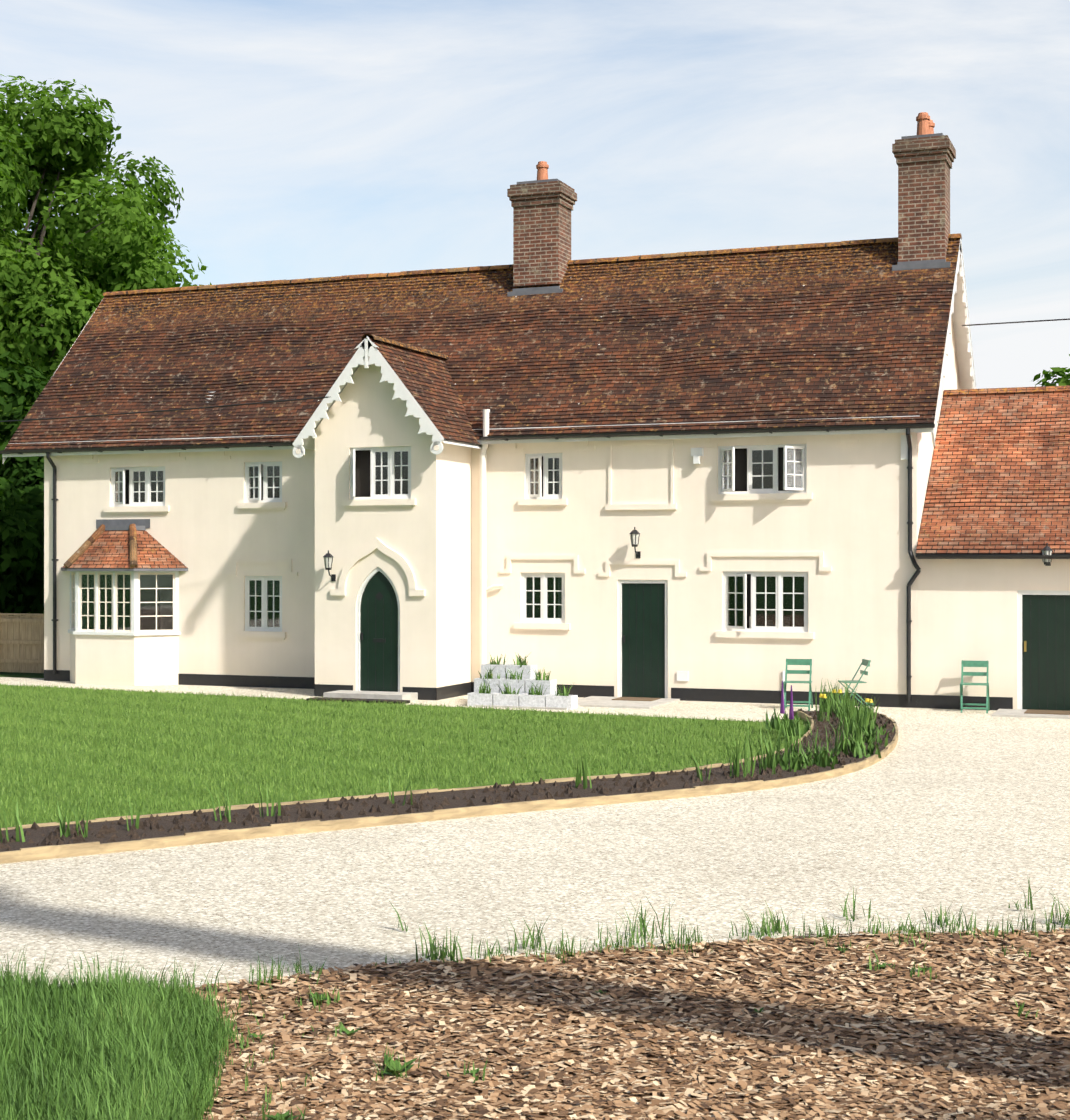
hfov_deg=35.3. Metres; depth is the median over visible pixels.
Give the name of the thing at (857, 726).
flower bed plants
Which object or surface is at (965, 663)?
chair
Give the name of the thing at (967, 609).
annex walls
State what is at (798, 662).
chair
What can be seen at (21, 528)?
foliage
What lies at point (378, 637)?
porch door
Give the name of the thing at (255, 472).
window
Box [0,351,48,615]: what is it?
foliage
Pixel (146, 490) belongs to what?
window
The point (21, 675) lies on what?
ground
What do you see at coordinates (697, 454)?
wall fittings
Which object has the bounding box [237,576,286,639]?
window
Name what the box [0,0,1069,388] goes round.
sky
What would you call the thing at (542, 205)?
chimney
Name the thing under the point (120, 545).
bay roof
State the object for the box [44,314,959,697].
house walls
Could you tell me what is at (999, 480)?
annex roof
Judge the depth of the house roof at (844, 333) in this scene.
31.43 m
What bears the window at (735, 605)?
attached to the house walls at (850, 520)
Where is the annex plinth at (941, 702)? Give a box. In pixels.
[917,695,1012,709]
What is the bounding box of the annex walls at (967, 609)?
[917,559,1069,708]
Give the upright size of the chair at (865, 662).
0.809 m
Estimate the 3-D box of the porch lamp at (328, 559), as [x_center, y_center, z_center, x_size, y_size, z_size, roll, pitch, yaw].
[-3.591,0.102,29.389,0.182,0.540,0.300,0,0,21]
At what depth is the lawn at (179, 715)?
21.41 m
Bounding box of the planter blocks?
[467,663,577,709]
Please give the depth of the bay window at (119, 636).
32.35 m
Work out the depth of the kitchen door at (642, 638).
29.09 m
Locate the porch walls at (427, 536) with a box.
[315,357,470,691]
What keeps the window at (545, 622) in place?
attached to the house walls at (850, 520)
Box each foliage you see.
[0,74,211,459]
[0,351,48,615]
[0,438,43,615]
[1033,354,1069,386]
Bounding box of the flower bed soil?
[0,711,895,851]
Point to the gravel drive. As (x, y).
(950, 811)
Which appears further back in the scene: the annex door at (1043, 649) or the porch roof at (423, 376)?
the porch roof at (423, 376)
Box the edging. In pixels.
[0,681,897,863]
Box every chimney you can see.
[507,161,576,296]
[892,112,955,270]
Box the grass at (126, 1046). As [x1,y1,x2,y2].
[0,876,1069,1119]
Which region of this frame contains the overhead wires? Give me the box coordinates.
[0,318,1069,421]
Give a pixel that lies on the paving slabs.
(590, 701)
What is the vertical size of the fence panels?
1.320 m
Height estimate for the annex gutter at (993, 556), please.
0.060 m
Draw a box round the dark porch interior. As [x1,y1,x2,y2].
[355,450,407,496]
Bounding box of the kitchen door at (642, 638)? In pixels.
[618,580,667,697]
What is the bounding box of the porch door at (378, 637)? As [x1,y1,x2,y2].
[356,567,399,691]
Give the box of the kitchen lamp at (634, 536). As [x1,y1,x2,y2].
[630,527,640,557]
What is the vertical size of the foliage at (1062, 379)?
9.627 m
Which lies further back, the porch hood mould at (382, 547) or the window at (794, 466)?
the porch hood mould at (382, 547)
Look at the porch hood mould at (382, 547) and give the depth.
29.16 m
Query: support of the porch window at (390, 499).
attached to the porch walls at (427, 536)
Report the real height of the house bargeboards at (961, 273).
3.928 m
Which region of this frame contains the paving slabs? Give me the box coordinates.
[307,690,1069,718]
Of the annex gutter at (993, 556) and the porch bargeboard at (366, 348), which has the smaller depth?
the annex gutter at (993, 556)
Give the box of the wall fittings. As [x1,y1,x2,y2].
[677,435,911,689]
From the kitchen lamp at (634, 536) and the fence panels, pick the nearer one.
the kitchen lamp at (634, 536)
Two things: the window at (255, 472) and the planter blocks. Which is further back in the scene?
the window at (255, 472)
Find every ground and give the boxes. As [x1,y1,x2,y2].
[0,672,43,677]
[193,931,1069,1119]
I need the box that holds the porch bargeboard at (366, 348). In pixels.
[293,338,443,457]
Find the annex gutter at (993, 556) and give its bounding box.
[917,555,1069,558]
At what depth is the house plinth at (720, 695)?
29.25 m
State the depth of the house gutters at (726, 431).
28.91 m
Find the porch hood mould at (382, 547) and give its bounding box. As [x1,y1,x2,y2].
[330,538,424,595]
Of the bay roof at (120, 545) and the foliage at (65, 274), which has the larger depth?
the foliage at (65, 274)
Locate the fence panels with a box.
[0,613,43,672]
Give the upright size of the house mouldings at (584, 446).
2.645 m
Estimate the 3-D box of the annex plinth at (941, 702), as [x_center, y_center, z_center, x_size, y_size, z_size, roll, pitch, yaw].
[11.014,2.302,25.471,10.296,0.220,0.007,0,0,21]
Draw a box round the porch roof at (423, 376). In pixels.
[293,334,481,449]
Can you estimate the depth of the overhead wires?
29.79 m
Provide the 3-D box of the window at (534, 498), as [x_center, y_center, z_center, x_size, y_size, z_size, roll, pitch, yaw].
[0.167,-1.408,29.753,0.920,0.960,0.225,0,0,21]
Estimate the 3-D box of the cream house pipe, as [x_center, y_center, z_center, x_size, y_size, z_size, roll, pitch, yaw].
[-0.782,-0.198,29.957,0.428,4.980,0.153,0,0,21]
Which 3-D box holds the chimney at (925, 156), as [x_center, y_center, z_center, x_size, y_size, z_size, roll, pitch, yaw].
[7.023,-6.599,30.299,1.020,2.837,0.900,0,0,21]
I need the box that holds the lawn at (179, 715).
[0,683,810,827]
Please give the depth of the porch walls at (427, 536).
29.32 m
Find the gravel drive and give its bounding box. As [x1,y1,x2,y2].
[0,677,1069,987]
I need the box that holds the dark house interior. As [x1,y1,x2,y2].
[126,448,803,627]
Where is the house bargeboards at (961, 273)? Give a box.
[3,243,975,462]
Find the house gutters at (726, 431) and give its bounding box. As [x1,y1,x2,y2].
[0,423,934,701]
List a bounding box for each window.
[68,571,180,685]
[104,466,169,513]
[237,461,286,510]
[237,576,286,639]
[342,446,415,507]
[514,573,569,631]
[518,453,567,507]
[711,444,812,502]
[715,571,813,640]
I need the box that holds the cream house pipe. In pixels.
[480,409,502,673]
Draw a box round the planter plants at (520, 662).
[478,654,572,695]
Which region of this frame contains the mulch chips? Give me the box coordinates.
[158,928,1069,1119]
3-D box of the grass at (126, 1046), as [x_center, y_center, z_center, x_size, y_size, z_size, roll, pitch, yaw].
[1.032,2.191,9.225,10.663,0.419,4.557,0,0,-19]
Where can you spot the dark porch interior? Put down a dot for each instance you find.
(362, 473)
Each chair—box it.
[783,659,812,710]
[838,659,872,707]
[960,660,989,712]
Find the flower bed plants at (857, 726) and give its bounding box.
[0,678,896,843]
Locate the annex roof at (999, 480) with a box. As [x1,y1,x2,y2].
[915,385,1069,557]
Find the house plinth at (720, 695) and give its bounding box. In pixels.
[44,670,916,707]
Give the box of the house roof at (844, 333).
[2,233,976,456]
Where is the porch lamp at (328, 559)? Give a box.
[323,550,335,580]
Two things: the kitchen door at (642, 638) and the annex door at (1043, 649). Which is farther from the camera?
the kitchen door at (642, 638)
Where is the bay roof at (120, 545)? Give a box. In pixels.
[61,519,187,570]
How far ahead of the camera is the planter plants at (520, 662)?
27.73 m
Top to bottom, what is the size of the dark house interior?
4.750 m
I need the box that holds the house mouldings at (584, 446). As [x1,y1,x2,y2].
[9,416,912,576]
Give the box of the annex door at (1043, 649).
[1018,590,1069,710]

